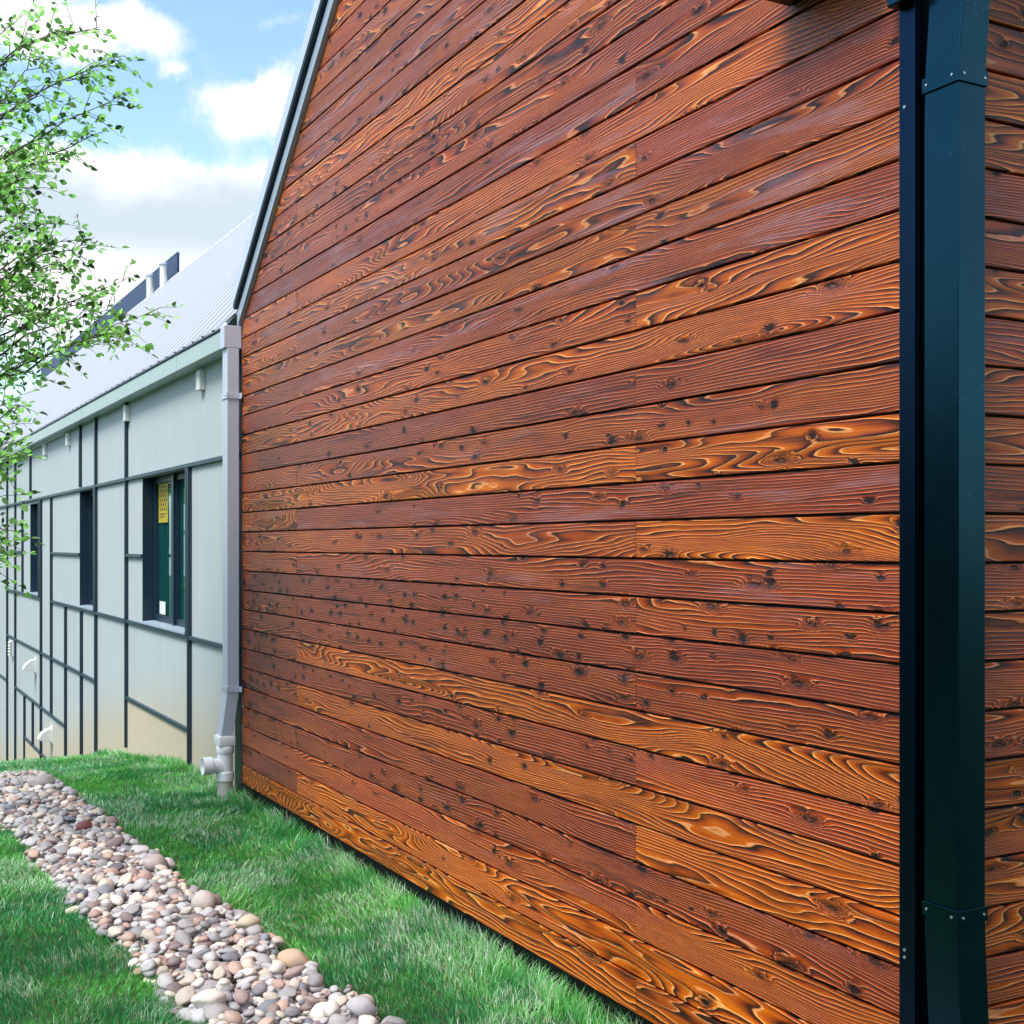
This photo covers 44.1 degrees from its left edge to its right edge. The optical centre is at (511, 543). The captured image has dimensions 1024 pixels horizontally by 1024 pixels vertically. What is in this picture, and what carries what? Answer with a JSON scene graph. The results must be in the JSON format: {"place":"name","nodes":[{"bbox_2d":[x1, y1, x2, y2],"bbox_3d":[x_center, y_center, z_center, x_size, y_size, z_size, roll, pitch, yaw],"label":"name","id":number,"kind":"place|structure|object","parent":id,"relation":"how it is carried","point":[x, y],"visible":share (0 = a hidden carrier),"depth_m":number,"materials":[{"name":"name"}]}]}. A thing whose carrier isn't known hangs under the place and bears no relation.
{"place":"outdoors","nodes":[
{"label":"outdoors","id":0,"kind":"place"},
{"bbox_2d":[0,0,314,442],"label":"sky","id":1,"kind":"structure","parent":0,"point":[190,167],"materials":[{"name":"blue"}]},
{"bbox_2d":[0,705,642,1023],"bbox_3d":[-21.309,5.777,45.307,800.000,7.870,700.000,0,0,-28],"label":"ground","id":2,"kind":"structure","parent":0,"point":[248,789],"depth_m":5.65,"materials":[{"name":"plant"}]},
{"bbox_2d":[25,837,37,846],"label":"river stone","id":3,"kind":"object","parent":2,"relation":"on","point":[30,842],"visible":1,"depth_m":7.56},
{"bbox_2d":[0,0,183,597],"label":"young tree","id":4,"kind":"object","parent":2,"relation":"on","point":[7,186],"visible":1,"depth_m":7.38,"materials":[{"name":"green plant"}]},
{"bbox_2d":[96,923,111,936],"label":"river stone","id":5,"kind":"object","parent":2,"relation":"on","point":[100,930],"visible":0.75,"depth_m":5.92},
{"bbox_2d":[106,816,118,824],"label":"river stone","id":6,"kind":"object","parent":2,"relation":"on","point":[111,819],"visible":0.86,"depth_m":8.17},
{"bbox_2d":[0,213,253,794],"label":"grey panel house","id":7,"kind":"structure","parent":2,"relation":"on","point":[121,628],"depth_m":12.92,"materials":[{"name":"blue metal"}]},
{"bbox_2d":[29,502,38,596],"bbox_3d":[-6.928,0.077,18.569,0.190,1.355,1.020,0,0,-28],"label":"window","id":8,"kind":"structure","parent":7,"relation":"in","point":[34,507],"depth_m":19.00,"materials":[{"name":"black metal"}]},
{"bbox_2d":[77,488,93,611],"bbox_3d":[-4.870,0.065,14.725,0.190,1.401,1.060,0,0,-28],"label":"window","id":9,"kind":"structure","parent":7,"relation":"in","point":[86,496],"depth_m":15.16,"materials":[{"name":"black metal"}]},
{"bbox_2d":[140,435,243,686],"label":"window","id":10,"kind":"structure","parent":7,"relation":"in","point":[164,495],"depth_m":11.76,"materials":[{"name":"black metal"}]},
{"bbox_2d":[30,813,327,1023],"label":"stone bed soil","id":11,"kind":"structure","parent":2,"relation":"on","point":[234,983],"depth_m":5.33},
{"bbox_2d":[56,845,68,854],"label":"river stone","id":12,"kind":"object","parent":11,"relation":"on","point":[62,849],"visible":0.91,"depth_m":7.37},
{"bbox_2d":[67,846,81,855],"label":"river stone","id":13,"kind":"object","parent":11,"relation":"on","point":[75,849],"visible":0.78,"depth_m":7.34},
{"bbox_2d":[122,905,138,915],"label":"river stone","id":14,"kind":"object","parent":11,"relation":"on","point":[133,909],"visible":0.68,"depth_m":6.20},
{"bbox_2d":[128,894,143,901],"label":"river stone","id":15,"kind":"object","parent":11,"relation":"on","point":[138,897],"visible":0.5,"depth_m":6.41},
{"bbox_2d":[131,926,145,937],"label":"river stone","id":16,"kind":"object","parent":11,"relation":"on","point":[137,930],"visible":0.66,"depth_m":5.86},
{"bbox_2d":[133,878,148,890],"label":"river stone","id":17,"kind":"object","parent":11,"relation":"on","point":[140,884],"visible":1,"depth_m":6.59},
{"bbox_2d":[141,929,157,940],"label":"river stone","id":18,"kind":"object","parent":11,"relation":"on","point":[148,934],"visible":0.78,"depth_m":5.79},
{"bbox_2d":[145,892,159,901],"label":"river stone","id":19,"kind":"object","parent":11,"relation":"on","point":[154,896],"visible":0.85,"depth_m":6.38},
{"bbox_2d":[145,942,160,952],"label":"river stone","id":20,"kind":"object","parent":11,"relation":"on","point":[155,946],"visible":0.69,"depth_m":5.67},
{"bbox_2d":[154,966,168,976],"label":"river stone","id":21,"kind":"object","parent":11,"relation":"on","point":[161,970],"visible":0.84,"depth_m":5.36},
{"bbox_2d":[166,982,182,993],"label":"river stone","id":22,"kind":"object","parent":11,"relation":"on","point":[175,987],"visible":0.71,"depth_m":5.11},
{"bbox_2d":[177,918,192,929],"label":"river stone","id":23,"kind":"object","parent":11,"relation":"on","point":[183,924],"visible":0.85,"depth_m":5.94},
{"bbox_2d":[175,986,195,1005],"bbox_3d":[-1.293,1.796,5.023,0.086,0.054,0.100,4,24,23],"label":"river stone","id":24,"kind":"object","parent":11,"relation":"on","point":[184,995],"visible":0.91,"depth_m":5.00,"materials":[{"name":"stone"}]},
{"bbox_2d":[0,769,380,1023],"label":"river stones","id":25,"kind":"object","parent":11,"relation":"on","point":[39,798],"visible":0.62,"depth_m":6.37,"materials":[{"name":"stone"}]},
{"bbox_2d":[27,849,39,859],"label":"river stone","id":26,"kind":"object","parent":25,"relation":"on","point":[32,854],"visible":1,"depth_m":7.26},
{"bbox_2d":[28,774,54,786],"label":"river stone","id":27,"kind":"object","parent":25,"relation":"on","point":[43,779],"visible":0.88,"depth_m":9.36,"materials":[{"name":"stone"}]},
{"bbox_2d":[45,855,59,863],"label":"river stone","id":28,"kind":"object","parent":25,"relation":"on","point":[53,859],"visible":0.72,"depth_m":7.13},
{"bbox_2d":[53,815,63,824],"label":"river stone","id":29,"kind":"object","parent":25,"relation":"on","point":[57,819],"visible":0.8,"depth_m":8.12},
{"bbox_2d":[76,821,91,830],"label":"river stone","id":30,"kind":"object","parent":25,"relation":"on","point":[84,825],"visible":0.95,"depth_m":7.94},
{"bbox_2d":[76,874,93,885],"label":"river stone","id":31,"kind":"object","parent":25,"relation":"on","point":[88,878],"visible":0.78,"depth_m":6.70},
{"bbox_2d":[87,901,98,911],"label":"river stone","id":32,"kind":"object","parent":25,"relation":"on","point":[91,905],"visible":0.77,"depth_m":6.20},
{"bbox_2d":[88,909,101,918],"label":"river stone","id":33,"kind":"object","parent":25,"relation":"on","point":[94,913],"visible":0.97,"depth_m":6.09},
{"bbox_2d":[96,859,107,866],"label":"river stone","id":34,"kind":"object","parent":25,"relation":"on","point":[101,862],"visible":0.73,"depth_m":7.08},
{"bbox_2d":[97,917,111,927],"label":"river stone","id":35,"kind":"object","parent":25,"relation":"on","point":[102,921],"visible":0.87,"depth_m":5.97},
{"bbox_2d":[97,884,114,894],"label":"river stone","id":36,"kind":"object","parent":25,"relation":"on","point":[104,888],"visible":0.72,"depth_m":6.49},
{"bbox_2d":[98,878,113,886],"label":"river stone","id":37,"kind":"object","parent":25,"relation":"on","point":[108,881],"visible":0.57,"depth_m":6.63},
{"bbox_2d":[103,868,119,874],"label":"river stone","id":38,"kind":"object","parent":25,"relation":"on","point":[108,870],"visible":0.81,"depth_m":6.86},
{"bbox_2d":[108,875,119,888],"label":"river stone","id":39,"kind":"object","parent":25,"relation":"on","point":[115,879],"visible":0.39,"depth_m":6.74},
{"bbox_2d":[106,837,123,846],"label":"river stone","id":40,"kind":"object","parent":25,"relation":"on","point":[116,841],"visible":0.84,"depth_m":7.52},
{"bbox_2d":[108,926,122,936],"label":"river stone","id":41,"kind":"object","parent":25,"relation":"on","point":[114,931],"visible":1,"depth_m":5.83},
{"bbox_2d":[108,862,123,870],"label":"river stone","id":42,"kind":"object","parent":25,"relation":"on","point":[118,865],"visible":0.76,"depth_m":6.93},
{"bbox_2d":[110,854,124,862],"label":"river stone","id":43,"kind":"object","parent":25,"relation":"on","point":[117,858],"visible":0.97,"depth_m":7.15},
{"bbox_2d":[118,873,132,883],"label":"river stone","id":44,"kind":"object","parent":25,"relation":"on","point":[127,877],"visible":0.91,"depth_m":6.72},
{"bbox_2d":[120,912,132,921],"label":"river stone","id":45,"kind":"object","parent":25,"relation":"on","point":[126,916],"visible":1,"depth_m":6.03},
{"bbox_2d":[121,932,135,942],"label":"river stone","id":46,"kind":"object","parent":25,"relation":"on","point":[128,936],"visible":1,"depth_m":5.76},
{"bbox_2d":[134,845,148,853],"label":"river stone","id":47,"kind":"object","parent":25,"relation":"on","point":[140,849],"visible":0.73,"depth_m":7.37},
{"bbox_2d":[137,871,151,879],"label":"river stone","id":48,"kind":"object","parent":25,"relation":"on","point":[147,875],"visible":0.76,"depth_m":6.75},
{"bbox_2d":[140,959,155,971],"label":"river stone","id":49,"kind":"object","parent":25,"relation":"on","point":[147,965],"visible":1,"depth_m":5.33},
{"bbox_2d":[146,901,160,908],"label":"river stone","id":50,"kind":"object","parent":25,"relation":"on","point":[152,904],"visible":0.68,"depth_m":6.24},
{"bbox_2d":[143,854,167,871],"bbox_3d":[-1.986,1.778,7.045,0.137,0.098,0.140,4,-2,-26],"label":"river stone","id":51,"kind":"object","parent":25,"relation":"on","point":[151,862],"visible":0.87,"depth_m":7.00,"materials":[{"name":"stone"}]},
{"bbox_2d":[157,973,173,988],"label":"river stone","id":52,"kind":"object","parent":25,"relation":"on","point":[164,980],"visible":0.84,"depth_m":5.19,"materials":[{"name":"stone"}]},
{"bbox_2d":[165,857,175,868],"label":"river stone","id":53,"kind":"object","parent":25,"relation":"on","point":[171,863],"visible":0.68,"depth_m":7.09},
{"bbox_2d":[165,888,179,894],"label":"river stone","id":54,"kind":"object","parent":25,"relation":"on","point":[171,891],"visible":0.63,"depth_m":6.46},
{"bbox_2d":[174,930,191,946],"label":"river stone","id":55,"kind":"object","parent":25,"relation":"on","point":[182,937],"visible":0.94,"depth_m":5.72,"materials":[{"name":"stone"}]},
{"bbox_2d":[180,906,192,914],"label":"river stone","id":56,"kind":"object","parent":25,"relation":"on","point":[186,910],"visible":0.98,"depth_m":6.12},
{"bbox_2d":[178,973,195,986],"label":"river stone","id":57,"kind":"object","parent":25,"relation":"on","point":[188,979],"visible":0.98,"depth_m":5.19,"materials":[{"name":"stone"}]},
{"bbox_2d":[184,927,196,937],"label":"river stone","id":58,"kind":"object","parent":25,"relation":"on","point":[192,931],"visible":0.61,"depth_m":5.84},
{"bbox_2d":[187,959,201,971],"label":"river stone","id":59,"kind":"object","parent":25,"relation":"on","point":[193,965],"visible":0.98,"depth_m":5.34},
{"bbox_2d":[186,913,205,921],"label":"river stone","id":60,"kind":"object","parent":25,"relation":"on","point":[191,917],"visible":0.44,"depth_m":6.03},
{"bbox_2d":[192,917,204,927],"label":"river stone","id":61,"kind":"object","parent":25,"relation":"on","point":[196,921],"visible":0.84,"depth_m":5.93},
{"bbox_2d":[192,945,207,953],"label":"river stone","id":62,"kind":"object","parent":25,"relation":"on","point":[197,948],"visible":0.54,"depth_m":5.62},
{"bbox_2d":[191,890,215,909],"bbox_3d":[-1.528,1.764,6.269,0.122,0.101,0.126,0,0,-6],"label":"river stone","id":63,"kind":"object","parent":25,"relation":"on","point":[203,899],"visible":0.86,"depth_m":6.22,"materials":[{"name":"stone"}]},
{"bbox_2d":[196,948,210,956],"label":"river stone","id":64,"kind":"object","parent":25,"relation":"on","point":[202,952],"visible":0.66,"depth_m":5.51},
{"bbox_2d":[190,989,226,1008],"bbox_3d":[-1.175,1.765,4.900,0.139,0.079,0.090,3,-6,-23],"label":"river stone","id":65,"kind":"object","parent":25,"relation":"on","point":[201,999],"visible":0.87,"depth_m":4.87,"materials":[{"name":"stone"}]},
{"bbox_2d":[202,951,218,964],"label":"river stone","id":66,"kind":"object","parent":25,"relation":"on","point":[210,956],"visible":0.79,"depth_m":5.47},
{"bbox_2d":[205,961,217,970],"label":"river stone","id":67,"kind":"object","parent":25,"relation":"on","point":[211,966],"visible":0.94,"depth_m":5.34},
{"bbox_2d":[207,932,221,943],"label":"river stone","id":68,"kind":"object","parent":25,"relation":"on","point":[214,937],"visible":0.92,"depth_m":5.76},
{"bbox_2d":[213,966,225,979],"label":"river stone","id":69,"kind":"object","parent":25,"relation":"on","point":[219,972],"visible":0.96,"depth_m":5.24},
{"bbox_2d":[217,978,230,985],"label":"river stone","id":70,"kind":"object","parent":25,"relation":"on","point":[223,981],"visible":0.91,"depth_m":5.16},
{"bbox_2d":[219,927,234,937],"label":"river stone","id":71,"kind":"object","parent":25,"relation":"on","point":[227,932],"visible":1,"depth_m":5.79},
{"bbox_2d":[220,985,233,992],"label":"river stone","id":72,"kind":"object","parent":25,"relation":"on","point":[230,988],"visible":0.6,"depth_m":5.11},
{"bbox_2d":[218,948,237,954],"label":"river stone","id":73,"kind":"object","parent":25,"relation":"on","point":[223,951],"visible":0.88,"depth_m":5.54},
{"bbox_2d":[227,961,242,974],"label":"river stone","id":74,"kind":"object","parent":25,"relation":"on","point":[234,967],"visible":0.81,"depth_m":5.30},
{"bbox_2d":[233,989,248,1004],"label":"river stone","id":75,"kind":"object","parent":25,"relation":"on","point":[241,996],"visible":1,"depth_m":4.96,"materials":[{"name":"stone"}]},
{"bbox_2d":[234,968,256,978],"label":"river stone","id":76,"kind":"object","parent":25,"relation":"on","point":[250,972],"visible":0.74,"depth_m":5.27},
{"bbox_2d":[241,958,255,968],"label":"river stone","id":77,"kind":"object","parent":25,"relation":"on","point":[248,963],"visible":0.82,"depth_m":5.33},
{"bbox_2d":[242,1008,254,1016],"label":"river stone","id":78,"kind":"object","parent":25,"relation":"on","point":[249,1012],"visible":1,"depth_m":4.82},
{"bbox_2d":[237,914,260,928],"bbox_3d":[-1.221,1.754,5.870,0.087,0.074,0.100,0,0,43],"label":"river stone","id":79,"kind":"object","parent":25,"relation":"on","point":[246,921],"visible":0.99,"depth_m":5.84,"materials":[{"name":"stone"}]},
{"bbox_2d":[252,982,266,994],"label":"river stone","id":80,"kind":"object","parent":25,"relation":"on","point":[259,988],"visible":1,"depth_m":5.06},
{"bbox_2d":[254,953,271,962],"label":"river stone","id":81,"kind":"object","parent":25,"relation":"on","point":[261,957],"visible":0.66,"depth_m":5.42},
{"bbox_2d":[258,1017,273,1023],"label":"river stone","id":82,"kind":"object","parent":25,"relation":"on","point":[267,1020],"visible":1,"depth_m":4.73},
{"bbox_2d":[256,999,277,1012],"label":"river stone","id":83,"kind":"object","parent":25,"relation":"on","point":[263,1006],"visible":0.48,"depth_m":4.89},
{"bbox_2d":[265,1011,278,1023],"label":"river stone","id":84,"kind":"object","parent":25,"relation":"on","point":[271,1014],"visible":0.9,"depth_m":4.78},
{"bbox_2d":[267,1004,279,1012],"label":"river stone","id":85,"kind":"object","parent":25,"relation":"on","point":[274,1007],"visible":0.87,"depth_m":4.83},
{"bbox_2d":[275,999,288,1011],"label":"river stone","id":86,"kind":"object","parent":85,"relation":"on","point":[283,1004],"visible":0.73,"depth_m":4.87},
{"bbox_2d":[269,960,285,973],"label":"river stone","id":87,"kind":"object","parent":25,"relation":"on","point":[277,967],"visible":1,"depth_m":5.33,"materials":[{"name":"stone"}]},
{"bbox_2d":[271,936,285,947],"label":"river stone","id":88,"kind":"object","parent":25,"relation":"on","point":[279,941],"visible":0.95,"depth_m":5.67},
{"bbox_2d":[278,987,296,998],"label":"river stone","id":89,"kind":"object","parent":25,"relation":"on","point":[291,992],"visible":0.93,"depth_m":5.03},
{"bbox_2d":[284,1006,300,1016],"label":"river stone","id":90,"kind":"object","parent":25,"relation":"on","point":[292,1011],"visible":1,"depth_m":4.81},
{"bbox_2d":[277,948,308,967],"bbox_3d":[-0.934,1.772,5.403,0.140,0.078,0.098,10,15,-2],"label":"river stone","id":91,"kind":"object","parent":25,"relation":"on","point":[291,958],"visible":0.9,"depth_m":5.37,"materials":[{"name":"stone"}]},
{"bbox_2d":[283,965,305,979],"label":"river stone","id":92,"kind":"object","parent":25,"relation":"on","point":[292,972],"visible":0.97,"depth_m":5.26,"materials":[{"name":"stone"}]},
{"bbox_2d":[303,996,319,1006],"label":"river stone","id":93,"kind":"object","parent":25,"relation":"on","point":[312,1000],"visible":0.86,"depth_m":4.91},
{"bbox_2d":[306,973,323,986],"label":"river stone","id":94,"kind":"object","parent":25,"relation":"on","point":[315,980],"visible":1,"depth_m":5.15,"materials":[{"name":"stone"}]},
{"bbox_2d":[326,1013,348,1023],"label":"river stone","id":95,"kind":"object","parent":25,"relation":"on","point":[335,1018],"visible":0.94,"depth_m":4.73,"materials":[{"name":"stone"}]},
{"bbox_2d":[335,995,347,1005],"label":"river stone","id":96,"kind":"object","parent":25,"relation":"on","point":[341,1000],"visible":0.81,"depth_m":4.93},
{"bbox_2d":[346,995,376,1017],"bbox_3d":[-0.571,1.758,4.803,0.108,0.083,0.088,0,0,-43],"label":"river stone","id":97,"kind":"object","parent":25,"relation":"on","point":[357,1006],"visible":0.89,"depth_m":4.78,"materials":[{"name":"stone"}]},
{"bbox_2d":[386,1017,406,1023],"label":"river stone","id":98,"kind":"object","parent":25,"relation":"on","point":[396,1020],"visible":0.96,"depth_m":4.69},
{"bbox_2d":[195,980,217,989],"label":"river stone","id":99,"kind":"object","parent":11,"relation":"on","point":[209,984],"visible":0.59,"depth_m":5.16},
{"bbox_2d":[191,977,204,987],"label":"river stone","id":100,"kind":"object","parent":99,"relation":"on","point":[198,982],"visible":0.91,"depth_m":5.15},
{"bbox_2d":[203,1003,230,1020],"bbox_3d":[-1.125,1.797,4.839,0.095,0.076,0.105,0,0,18],"label":"river stone","id":101,"kind":"object","parent":11,"relation":"on","point":[213,1011],"visible":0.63,"depth_m":4.81,"materials":[{"name":"stone"}]},
{"bbox_2d":[221,952,238,961],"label":"river stone","id":102,"kind":"object","parent":11,"relation":"on","point":[230,956],"visible":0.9,"depth_m":5.50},
{"bbox_2d":[236,976,257,988],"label":"river stone","id":103,"kind":"object","parent":11,"relation":"on","point":[250,979],"visible":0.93,"depth_m":5.13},
{"bbox_2d":[245,939,259,947],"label":"river stone","id":104,"kind":"object","parent":11,"relation":"on","point":[252,942],"visible":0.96,"depth_m":5.63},
{"bbox_2d":[263,992,279,1000],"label":"river stone","id":105,"kind":"object","parent":11,"relation":"on","point":[270,995],"visible":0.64,"depth_m":5.02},
{"bbox_2d":[288,978,299,986],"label":"river stone","id":106,"kind":"object","parent":11,"relation":"on","point":[294,982],"visible":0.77,"depth_m":5.13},
{"bbox_2d":[310,1002,325,1018],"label":"river stone","id":107,"kind":"object","parent":11,"relation":"on","point":[316,1011],"visible":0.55,"depth_m":4.85,"materials":[{"name":"stone"}]},
{"bbox_2d":[323,999,339,1017],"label":"river stone","id":108,"kind":"object","parent":11,"relation":"on","point":[331,1007],"visible":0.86,"depth_m":4.83,"materials":[{"name":"stone"}]},
{"bbox_2d":[358,1015,376,1023],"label":"river stone","id":109,"kind":"object","parent":11,"relation":"on","point":[366,1019],"visible":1,"depth_m":4.70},
{"bbox_2d":[178,1007,192,1021],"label":"river stone","id":110,"kind":"object","parent":2,"relation":"on","point":[185,1012],"visible":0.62,"depth_m":4.89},
{"bbox_2d":[200,734,234,798],"bbox_3d":[-2.130,1.675,9.164,0.229,0.575,0.147,0,0,-28],"label":"drain standpipe","id":111,"kind":"object","parent":2,"relation":"on","point":[221,765],"visible":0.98,"depth_m":9.13,"materials":[{"name":"plastic"}]},
{"bbox_2d":[233,0,1023,1023],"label":"wood clad house","id":112,"kind":"structure","parent":2,"relation":"on","point":[633,510],"depth_m":4.53,"materials":[{"name":"wood"}]},
{"label":"river stone","id":113,"kind":"object","parent":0,"visible":0},
{"bbox_2d":[207,917,219,924],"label":"river stone","id":114,"kind":"object","parent":113,"relation":"on","point":[212,920],"visible":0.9,"depth_m":5.95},
{"label":"river stone","id":115,"kind":"object","parent":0,"visible":0},
{"bbox_2d":[271,979,285,988],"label":"river stone","id":116,"kind":"object","parent":115,"relation":"on","point":[279,983],"visible":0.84,"depth_m":5.12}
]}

